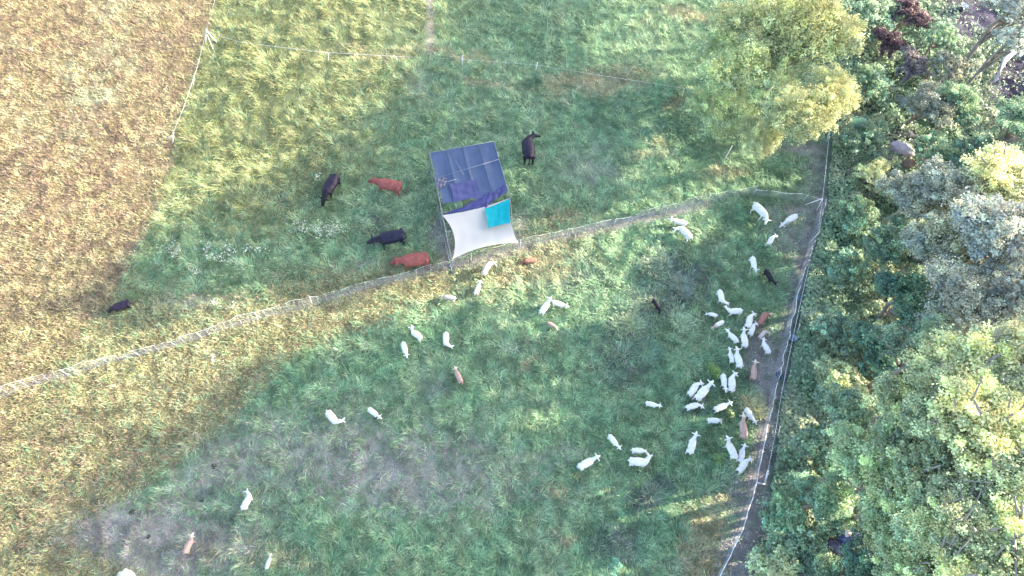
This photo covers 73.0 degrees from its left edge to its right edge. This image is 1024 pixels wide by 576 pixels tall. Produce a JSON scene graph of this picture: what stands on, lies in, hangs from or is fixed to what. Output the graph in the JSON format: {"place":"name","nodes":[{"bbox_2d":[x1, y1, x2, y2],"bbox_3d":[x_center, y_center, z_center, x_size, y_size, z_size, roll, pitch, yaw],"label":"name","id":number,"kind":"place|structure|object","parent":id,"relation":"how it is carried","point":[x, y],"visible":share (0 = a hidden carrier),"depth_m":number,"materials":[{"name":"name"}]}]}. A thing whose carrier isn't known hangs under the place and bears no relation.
{"place":"outdoors","nodes":[
{"label":"outdoors","id":0,"kind":"place"},
{"bbox_2d":[0,0,1023,575],"bbox_3d":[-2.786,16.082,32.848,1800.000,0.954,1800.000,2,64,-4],"label":"ground","id":1,"kind":"structure","parent":0,"point":[982,12],"depth_m":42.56,"materials":[{"name":"green plant"}]},
{"bbox_2d":[108,299,132,312],"bbox_3d":[-21.828,1.080,38.476,1.360,0.686,0.498,-19,67,-13],"label":"cow","id":2,"kind":"object","parent":1,"relation":"on","point":[120,305],"visible":1,"depth_m":38.25},
{"bbox_2d":[182,532,194,554],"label":"goat","id":3,"kind":"object","parent":1,"relation":"on","point":[188,545],"visible":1,"depth_m":33.38},
{"bbox_2d":[240,488,252,509],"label":"goat","id":4,"kind":"object","parent":1,"relation":"on","point":[246,502],"visible":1,"depth_m":34.38},
{"bbox_2d":[319,173,340,205],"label":"cow","id":5,"kind":"object","parent":1,"relation":"on","point":[332,182],"visible":1,"depth_m":42.35},
{"bbox_2d":[325,410,344,423],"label":"goat","id":6,"kind":"object","parent":1,"relation":"on","point":[331,416],"visible":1,"depth_m":36.37},
{"bbox_2d":[0,185,757,395],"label":"net fence","id":7,"kind":"object","parent":1,"relation":"on","point":[365,288],"visible":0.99,"depth_m":39.89,"materials":[{"name":"silver metal"}]},
{"bbox_2d":[367,175,402,196],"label":"cow","id":8,"kind":"object","parent":1,"relation":"on","point":[395,186],"visible":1,"depth_m":42.67},
{"bbox_2d":[366,228,406,249],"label":"cow","id":9,"kind":"object","parent":1,"relation":"on","point":[390,237],"visible":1,"depth_m":40.99},
{"bbox_2d":[389,251,430,269],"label":"cow","id":10,"kind":"object","parent":1,"relation":"on","point":[414,259],"visible":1,"depth_m":40.45},
{"bbox_2d":[212,33,683,96],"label":"wire fence","id":11,"kind":"object","parent":1,"relation":"on","point":[447,58],"visible":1,"depth_m":47.60,"materials":[{"name":"white metal"}]},
{"bbox_2d":[430,141,518,273],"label":"shade shelter","id":12,"kind":"object","parent":1,"relation":"on","point":[484,223],"visible":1,"depth_m":41.63,"materials":[{"name":"blue fabric"}]},
{"bbox_2d":[165,173,844,572],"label":"wildflowers","id":13,"kind":"object","parent":1,"relation":"on","point":[331,227],"visible":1,"depth_m":40.56,"materials":[{"name":"yellow plant"}]},
{"bbox_2d":[522,131,540,164],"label":"cow","id":14,"kind":"object","parent":1,"relation":"on","point":[528,149],"visible":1,"depth_m":44.55},
{"bbox_2d":[522,71,541,85],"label":"weed","id":15,"kind":"object","parent":1,"relation":"on","point":[534,77],"visible":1,"depth_m":48.40,"materials":[{"name":"green plant"}]},
{"bbox_2d":[576,453,599,470],"bbox_3d":[4.031,9.266,36.673,1.423,0.866,0.523,-25,68,-16],"label":"goat","id":16,"kind":"object","parent":1,"relation":"on","point":[586,463],"visible":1,"depth_m":36.37},
{"bbox_2d":[605,556,622,575],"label":"weed","id":17,"kind":"object","parent":1,"relation":"on","point":[614,561],"visible":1,"depth_m":34.51,"materials":[{"name":"green plant"}]},
{"bbox_2d":[602,528,635,570],"bbox_3d":[5.546,13.238,35.027,1.756,0.550,2.282,-29,70,-17],"label":"weed","id":18,"kind":"object","parent":1,"relation":"on","point":[627,548],"visible":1,"depth_m":35.11,"materials":[{"name":"green plant"}]},
{"bbox_2d":[605,297,653,341],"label":"weed","id":19,"kind":"object","parent":1,"relation":"on","point":[629,321],"visible":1,"depth_m":40.63,"materials":[{"name":"green plant"}]},
{"bbox_2d":[627,452,652,466],"bbox_3d":[6.849,9.271,36.972,1.453,0.865,0.688,-15,66,-12],"label":"goat","id":20,"kind":"object","parent":1,"relation":"on","point":[638,461],"visible":1,"depth_m":36.60},
{"bbox_2d":[629,331,664,368],"bbox_3d":[7.793,3.750,39.800,2.184,0.550,2.651,13,64,2],"label":"weed","id":21,"kind":"object","parent":1,"relation":"on","point":[649,356],"visible":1,"depth_m":39.93,"materials":[{"name":"green plant"}]},
{"bbox_2d":[634,479,668,514],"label":"weed","id":22,"kind":"object","parent":1,"relation":"on","point":[649,492],"visible":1,"depth_m":36.49,"materials":[{"name":"green plant"}]},
{"bbox_2d":[639,243,674,279],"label":"weed","id":23,"kind":"object","parent":1,"relation":"on","point":[652,260],"visible":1,"depth_m":42.60,"materials":[{"name":"green plant"}]},
{"bbox_2d":[667,269,695,301],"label":"weed","id":24,"kind":"object","parent":1,"relation":"on","point":[683,290],"visible":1,"depth_m":42.01,"materials":[{"name":"green plant"}]},
{"bbox_2d":[672,226,692,242],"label":"goat","id":25,"kind":"object","parent":1,"relation":"on","point":[685,232],"visible":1,"depth_m":43.13},
{"bbox_2d":[663,298,701,336],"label":"weed","id":26,"kind":"object","parent":1,"relation":"on","point":[676,325],"visible":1,"depth_m":40.96,"materials":[{"name":"green plant"}]},
{"bbox_2d":[662,341,704,375],"bbox_3d":[9.973,4.007,39.890,2.764,0.552,2.111,20,64,5],"label":"weed","id":27,"kind":"object","parent":1,"relation":"on","point":[683,354],"visible":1,"depth_m":39.93,"materials":[{"name":"green plant"}]},
{"bbox_2d":[685,431,699,454],"bbox_3d":[9.745,8.462,37.511,0.515,0.958,1.338,21,64,5],"label":"goat","id":28,"kind":"object","parent":1,"relation":"on","point":[692,441],"visible":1,"depth_m":37.26},
{"bbox_2d":[686,380,703,398],"bbox_3d":[10.262,5.707,39.041,1.267,0.741,0.466,-39,73,-20],"label":"goat","id":29,"kind":"object","parent":1,"relation":"on","point":[694,387],"visible":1,"depth_m":38.73},
{"bbox_2d":[692,379,715,401],"bbox_3d":[10.720,5.829,38.825,0.590,1.097,1.532,43,68,15],"label":"goat","id":30,"kind":"object","parent":1,"relation":"on","point":[703,391],"visible":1,"depth_m":38.52},
{"bbox_2d":[704,362,722,379],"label":"weed","id":31,"kind":"object","parent":1,"relation":"on","point":[715,370],"visible":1,"depth_m":39.59,"materials":[{"name":"green plant"}]},
{"bbox_2d":[723,435,737,459],"bbox_3d":[11.822,8.716,37.541,0.529,0.984,1.374,-17,67,-13],"label":"goat","id":32,"kind":"object","parent":1,"relation":"on","point":[731,449],"visible":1,"depth_m":37.28},
{"bbox_2d":[725,370,737,392],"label":"goat","id":33,"kind":"object","parent":1,"relation":"on","point":[731,380],"visible":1,"depth_m":38.97},
{"bbox_2d":[734,346,743,368],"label":"goat","id":34,"kind":"object","parent":1,"relation":"on","point":[738,360],"visible":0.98,"depth_m":39.63},
{"bbox_2d":[718,424,767,575],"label":"net fence","id":35,"kind":"object","parent":1,"relation":"on","point":[732,548],"visible":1,"depth_m":36.43,"materials":[{"name":"fabric"}]},
{"bbox_2d":[737,412,748,439],"bbox_3d":[12.668,7.670,38.068,0.519,1.071,1.495,3,64,-4],"label":"goat","id":36,"kind":"object","parent":1,"relation":"on","point":[743,434],"visible":1,"depth_m":37.79},
{"bbox_2d":[739,327,748,348],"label":"goat","id":37,"kind":"object","parent":1,"relation":"on","point":[744,338],"visible":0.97,"depth_m":40.30},
{"bbox_2d":[735,456,753,473],"bbox_3d":[12.476,9.561,37.342,1.212,0.709,0.445,-38,73,-20],"label":"goat","id":38,"kind":"object","parent":1,"relation":"on","point":[743,464],"visible":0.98,"depth_m":37.05},
{"bbox_2d":[740,395,770,420],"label":"weed","id":39,"kind":"object","parent":1,"relation":"on","point":[757,412],"visible":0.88,"depth_m":39.01,"materials":[{"name":"green plant"}]},
{"bbox_2d":[750,202,770,224],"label":"goat","id":40,"kind":"object","parent":1,"relation":"on","point":[759,209],"visible":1,"depth_m":44.05},
{"bbox_2d":[761,243,782,258],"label":"weed","id":41,"kind":"object","parent":1,"relation":"on","point":[773,252],"visible":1,"depth_m":43.34,"materials":[{"name":"green plant"}]},
{"bbox_2d":[745,530,800,575],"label":"bush","id":42,"kind":"object","parent":1,"relation":"on","point":[767,563],"visible":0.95,"depth_m":33.12,"materials":[{"name":"green plant"}]},
{"bbox_2d":[683,0,870,164],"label":"willow tree","id":43,"kind":"object","parent":1,"relation":"on","point":[770,34],"visible":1,"depth_m":43.63,"materials":[{"name":"green plant"}]},
{"bbox_2d":[755,484,808,543],"bbox_3d":[13.418,11.863,35.403,2.245,3.779,3.134,-22,68,-15],"label":"bush","id":44,"kind":"object","parent":1,"relation":"on","point":[784,515],"visible":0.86,"depth_m":34.32,"materials":[{"name":"green plant"}]},
{"bbox_2d":[752,189,821,203],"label":"net fence","id":45,"kind":"object","parent":1,"relation":"on","point":[791,198],"visible":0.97,"depth_m":45.36,"materials":[{"name":"silver metal"}]},
{"bbox_2d":[779,214,797,227],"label":"goat","id":46,"kind":"object","parent":1,"relation":"on","point":[790,218],"visible":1,"depth_m":44.21},
{"bbox_2d":[761,508,829,569],"bbox_3d":[14.002,13.201,34.925,3.442,4.385,3.009,-23,68,-15],"label":"bush","id":47,"kind":"object","parent":1,"relation":"on","point":[810,542],"visible":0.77,"depth_m":33.56,"materials":[{"name":"green plant"}]},
{"bbox_2d":[765,199,826,425],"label":"net fence","id":48,"kind":"object","parent":1,"relation":"on","point":[774,389],"visible":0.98,"depth_m":41.17,"materials":[{"name":"silver metal"}]},
{"bbox_2d":[768,130,829,468],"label":"wire fence","id":49,"kind":"object","parent":1,"relation":"on","point":[798,311],"visible":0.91,"depth_m":40.79,"materials":[{"name":"white metal"}]},
{"bbox_2d":[787,418,844,474],"bbox_3d":[16.108,8.929,37.255,3.227,4.128,2.910,-13,66,-11],"label":"bush","id":50,"kind":"object","parent":1,"relation":"on","point":[813,447],"visible":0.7,"depth_m":36.03,"materials":[{"name":"green plant"}]},
{"bbox_2d":[788,542,845,575],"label":"broadleaf tree","id":51,"kind":"object","parent":1,"relation":"on","point":[822,563],"visible":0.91,"depth_m":32.84,"materials":[{"name":"green plant"}]},
{"bbox_2d":[783,467,859,537],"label":"broadleaf tree","id":52,"kind":"object","parent":1,"relation":"on","point":[830,506],"visible":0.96,"depth_m":33.67,"materials":[{"name":"green plant"}]},
{"bbox_2d":[812,352,862,400],"bbox_3d":[17.944,5.405,39.386,2.566,3.943,2.816,-33,71,-19],"label":"bush","id":53,"kind":"object","parent":1,"relation":"on","point":[830,371],"visible":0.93,"depth_m":38.28,"materials":[{"name":"green plant"}]},
{"bbox_2d":[810,298,869,360],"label":"bush","id":54,"kind":"object","parent":1,"relation":"on","point":[836,328],"visible":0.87,"depth_m":40.01,"materials":[{"name":"green plant"}]},
{"bbox_2d":[812,379,883,443],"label":"broadleaf tree","id":55,"kind":"object","parent":1,"relation":"on","point":[859,407],"visible":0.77,"depth_m":35.64,"materials":[{"name":"green plant"}]},
{"bbox_2d":[822,245,880,297],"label":"bush","id":56,"kind":"object","parent":1,"relation":"on","point":[851,271],"visible":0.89,"depth_m":41.52,"materials":[{"name":"green plant"}]},
{"bbox_2d":[825,194,882,235],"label":"bush","id":57,"kind":"object","parent":1,"relation":"on","point":[859,215],"visible":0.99,"depth_m":43.46,"materials":[{"name":"green plant"}]},
{"bbox_2d":[832,523,889,575],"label":"broadleaf tree","id":58,"kind":"object","parent":1,"relation":"on","point":[859,547],"visible":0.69,"depth_m":31.50,"materials":[{"name":"green plant"}]},
{"bbox_2d":[819,416,907,520],"bbox_3d":[16.435,9.149,34.220,3.739,7.767,5.097,-15,66,-12],"label":"broadleaf tree","id":59,"kind":"object","parent":1,"relation":"on","point":[871,464],"visible":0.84,"depth_m":31.72,"materials":[{"name":"green plant"}]},
{"bbox_2d":[836,112,894,161],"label":"bush","id":60,"kind":"object","parent":1,"relation":"on","point":[864,139],"visible":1,"depth_m":46.02,"materials":[{"name":"green plant"}]},
{"bbox_2d":[852,156,892,193],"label":"bush","id":61,"kind":"object","parent":1,"relation":"on","point":[876,167],"visible":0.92,"depth_m":44.98,"materials":[{"name":"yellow plant"}]},
{"bbox_2d":[853,61,894,110],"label":"bush","id":62,"kind":"object","parent":1,"relation":"on","point":[874,82],"visible":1,"depth_m":47.75,"materials":[{"name":"green plant"}]},
{"bbox_2d":[850,0,898,42],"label":"bush","id":63,"kind":"object","parent":1,"relation":"on","point":[875,11],"visible":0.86,"depth_m":50.28,"materials":[{"name":"green plant"}]},
{"bbox_2d":[828,473,921,550],"bbox_3d":[16.802,10.955,33.122,4.379,8.229,3.051,-49,77,-23],"label":"broadleaf tree","id":64,"kind":"object","parent":1,"relation":"on","point":[886,510],"visible":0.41,"depth_m":30.62,"materials":[{"name":"green plant"}]},
{"bbox_2d":[849,317,906,383],"bbox_3d":[20.192,4.074,39.758,3.872,4.970,3.143,31,66,10],"label":"bush","id":65,"kind":"object","parent":1,"relation":"on","point":[875,354],"visible":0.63,"depth_m":38.30,"materials":[{"name":"green plant"}]},
{"bbox_2d":[852,210,923,275],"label":"broadleaf tree","id":66,"kind":"object","parent":1,"relation":"on","point":[887,247],"visible":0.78,"depth_m":40.31,"materials":[{"name":"green plant"}]},
{"bbox_2d":[871,24,907,61],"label":"bush","id":67,"kind":"object","parent":1,"relation":"on","point":[891,42],"visible":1,"depth_m":49.58,"materials":[{"name":"purple plant"}]},
{"bbox_2d":[759,0,1023,574],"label":"undergrowth","id":68,"kind":"object","parent":1,"relation":"on","point":[802,365],"visible":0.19,"depth_m":44.22,"materials":[{"name":"green plant"}]},
{"bbox_2d":[826,537,846,563],"bbox_3d":[15.887,12.794,33.681,0.936,1.168,1.490,-31,70,-18],"label":"boulder","id":69,"kind":"object","parent":68,"relation":"on","point":[831,541],"visible":0.45,"depth_m":33.48,"materials":[{"name":"stone"}]},
{"bbox_2d":[857,368,925,470],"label":"broadleaf tree","id":70,"kind":"object","parent":1,"relation":"on","point":[889,423],"visible":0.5,"depth_m":32.14,"materials":[{"name":"green plant"}]},
{"bbox_2d":[841,522,948,575],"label":"broadleaf tree","id":71,"kind":"object","parent":1,"relation":"on","point":[897,555],"visible":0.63,"depth_m":29.12,"materials":[{"name":"green plant"}]},
{"bbox_2d":[889,140,914,157],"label":"boulder","id":72,"kind":"object","parent":1,"relation":"on","point":[900,148],"visible":0.96,"depth_m":46.35,"materials":[{"name":"stone"}]},
{"bbox_2d":[902,158,915,168],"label":"boulder","id":73,"kind":"object","parent":1,"relation":"on","point":[907,163],"visible":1,"depth_m":45.81,"materials":[{"name":"stone"}]},
{"bbox_2d":[872,167,947,227],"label":"broadleaf tree","id":74,"kind":"object","parent":1,"relation":"on","point":[911,204],"visible":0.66,"depth_m":40.78,"materials":[{"name":"green plant"}]},
{"bbox_2d":[870,267,951,336],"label":"broadleaf tree","id":75,"kind":"object","parent":1,"relation":"on","point":[898,286],"visible":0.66,"depth_m":38.41,"materials":[{"name":"green plant"}]},
{"bbox_2d":[887,0,934,31],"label":"bush","id":76,"kind":"object","parent":1,"relation":"on","point":[910,11],"visible":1,"depth_m":50.33,"materials":[{"name":"purple plant"}]},
{"bbox_2d":[867,310,961,391],"bbox_3d":[20.757,4.146,37.021,3.806,7.766,5.120,-25,69,-16],"label":"broadleaf tree","id":77,"kind":"object","parent":1,"relation":"on","point":[932,322],"visible":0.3,"depth_m":34.91,"materials":[{"name":"green plant"}]},
{"bbox_2d":[896,44,933,86],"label":"bush","id":78,"kind":"object","parent":1,"relation":"on","point":[915,63],"visible":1,"depth_m":48.74,"materials":[{"name":"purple plant"}]},
{"bbox_2d":[852,428,992,513],"bbox_3d":[17.749,9.611,32.818,3.836,10.115,4.291,-37,72,-20],"label":"broadleaf tree","id":79,"kind":"object","parent":1,"relation":"on","point":[925,465],"visible":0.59,"depth_m":30.38,"materials":[{"name":"green plant"}]},
{"bbox_2d":[877,473,974,565],"bbox_3d":[17.313,11.237,31.877,4.371,10.396,3.698,-18,67,-13],"label":"broadleaf tree","id":80,"kind":"object","parent":1,"relation":"on","point":[915,525],"visible":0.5,"depth_m":28.59,"materials":[{"name":"green plant"}]},
{"bbox_2d":[862,357,990,469],"bbox_3d":[18.577,7.307,33.525,3.770,11.118,5.420,-27,69,-17],"label":"broadleaf tree","id":81,"kind":"object","parent":1,"relation":"on","point":[918,409],"visible":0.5,"depth_m":30.28,"materials":[{"name":"green plant"}]},
{"bbox_2d":[896,80,961,128],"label":"broadleaf tree","id":82,"kind":"object","parent":1,"relation":"on","point":[929,104],"visible":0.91,"depth_m":45.66,"materials":[{"name":"green plant"}]},
{"bbox_2d":[908,129,963,173],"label":"broadleaf tree","id":83,"kind":"object","parent":1,"relation":"on","point":[931,150],"visible":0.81,"depth_m":44.74,"materials":[{"name":"green plant"}]},
{"bbox_2d":[902,523,984,575],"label":"broadleaf tree","id":84,"kind":"object","parent":1,"relation":"on","point":[968,566],"visible":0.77,"depth_m":27.87,"materials":[{"name":"green plant"}]},
{"bbox_2d":[896,209,996,275],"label":"broadleaf tree","id":85,"kind":"object","parent":1,"relation":"on","point":[929,239],"visible":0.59,"depth_m":38.01,"materials":[{"name":"green plant"}]},
{"bbox_2d":[922,20,971,58],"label":"broadleaf tree","id":86,"kind":"object","parent":1,"relation":"on","point":[940,34],"visible":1,"depth_m":49.02,"materials":[{"name":"green plant"}]},
{"bbox_2d":[888,319,1023,412],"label":"broadleaf tree","id":87,"kind":"object","parent":1,"relation":"on","point":[980,343],"visible":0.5,"depth_m":31.14,"materials":[{"name":"green plant"}]},
{"bbox_2d":[928,78,983,134],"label":"broadleaf tree","id":88,"kind":"object","parent":1,"relation":"on","point":[964,96],"visible":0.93,"depth_m":45.24,"materials":[{"name":"green plant"}]},
{"bbox_2d":[930,49,981,85],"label":"broadleaf tree","id":89,"kind":"object","parent":1,"relation":"on","point":[954,69],"visible":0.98,"depth_m":47.66,"materials":[{"name":"green plant"}]},
{"bbox_2d":[907,153,1005,228],"bbox_3d":[25.599,-4.605,41.949,5.599,7.338,4.228,23,64,7],"label":"broadleaf tree","id":90,"kind":"object","parent":1,"relation":"on","point":[949,183],"visible":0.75,"depth_m":39.78,"materials":[{"name":"green plant"}]},
{"bbox_2d":[898,248,1021,335],"bbox_3d":[23.333,1.399,38.371,5.434,8.184,5.504,5,64,-2],"label":"broadleaf tree","id":91,"kind":"object","parent":1,"relation":"on","point":[955,316],"visible":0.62,"depth_m":35.62,"materials":[{"name":"green plant"}]},
{"bbox_2d":[907,445,1023,515],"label":"broadleaf tree","id":92,"kind":"object","parent":1,"relation":"on","point":[961,471],"visible":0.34,"depth_m":29.00,"materials":[{"name":"green plant"}]},
{"bbox_2d":[915,373,1023,470],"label":"broadleaf tree","id":93,"kind":"object","parent":1,"relation":"on","point":[1016,397],"visible":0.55,"depth_m":29.06,"materials":[{"name":"green plant"}]},
{"bbox_2d":[916,467,1023,572],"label":"broadleaf tree","id":94,"kind":"object","parent":1,"relation":"on","point":[966,509],"visible":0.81,"depth_m":28.09,"materials":[{"name":"green plant"}]},
{"bbox_2d":[924,352,1023,485],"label":"broadleaf tree","id":95,"kind":"object","parent":1,"relation":"on","point":[970,392],"visible":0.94,"depth_m":29.04,"materials":[{"name":"green plant"}]},
{"bbox_2d":[945,128,1014,176],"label":"broadleaf tree","id":96,"kind":"object","parent":1,"relation":"on","point":[969,143],"visible":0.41,"depth_m":43.90,"materials":[{"name":"green plant"}]},
{"bbox_2d":[940,525,1023,575],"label":"broadleaf tree","id":97,"kind":"object","parent":1,"relation":"on","point":[984,565],"visible":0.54,"depth_m":27.34,"materials":[{"name":"green plant"}]},
{"bbox_2d":[941,186,1023,284],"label":"broadleaf tree","id":98,"kind":"object","parent":1,"relation":"on","point":[988,235],"visible":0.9,"depth_m":35.94,"materials":[{"name":"green plant"}]},
{"bbox_2d":[941,269,1023,327],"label":"broadleaf tree","id":99,"kind":"object","parent":1,"relation":"on","point":[978,283],"visible":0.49,"depth_m":34.90,"materials":[{"name":"green plant"}]},
{"bbox_2d":[944,0,1023,80],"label":"broadleaf tree","id":100,"kind":"object","parent":1,"relation":"on","point":[1007,7],"visible":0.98,"depth_m":44.73,"materials":[{"name":"green plant"}]},
{"bbox_2d":[955,316,1023,403],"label":"broadleaf tree","id":101,"kind":"object","parent":1,"relation":"on","point":[1013,334],"visible":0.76,"depth_m":30.71,"materials":[{"name":"green plant"}]},
{"bbox_2d":[955,268,1023,334],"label":"broadleaf tree","id":102,"kind":"object","parent":1,"relation":"on","point":[1017,286],"visible":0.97,"depth_m":34.48,"materials":[{"name":"green plant"}]},
{"bbox_2d":[959,138,1023,205],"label":"broadleaf tree","id":103,"kind":"object","parent":1,"relation":"on","point":[1000,164],"visible":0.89,"depth_m":38.77,"materials":[{"name":"yellow plant"}]},
{"bbox_2d":[967,17,1023,85],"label":"broadleaf tree","id":104,"kind":"object","parent":1,"relation":"on","point":[1006,37],"visible":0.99,"depth_m":43.73,"materials":[{"name":"green plant"}]},
{"bbox_2d":[970,489,1023,575],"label":"broadleaf tree","id":105,"kind":"object","parent":1,"relation":"on","point":[1013,519],"visible":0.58,"depth_m":27.55,"materials":[{"name":"green plant"}]},
{"bbox_2d":[974,451,1023,513],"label":"broadleaf tree","id":106,"kind":"object","parent":1,"relation":"on","point":[1019,477],"visible":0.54,"depth_m":28.45,"materials":[{"name":"green plant"}]},
{"bbox_2d":[986,46,1021,89],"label":"fallen log","id":107,"kind":"object","parent":1,"relation":"on","point":[1006,59],"visible":0.81,"depth_m":51.87,"materials":[{"name":"grey wood"}]},
{"bbox_2d":[989,193,1023,265],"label":"broadleaf tree","id":108,"kind":"object","parent":1,"relation":"on","point":[1016,206],"visible":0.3,"depth_m":35.90,"materials":[{"name":"green plant"}]},
{"bbox_2d":[994,93,1023,144],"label":"broadleaf tree","id":109,"kind":"object","parent":1,"relation":"on","point":[1012,111],"visible":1,"depth_m":42.06,"materials":[{"name":"green plant"}]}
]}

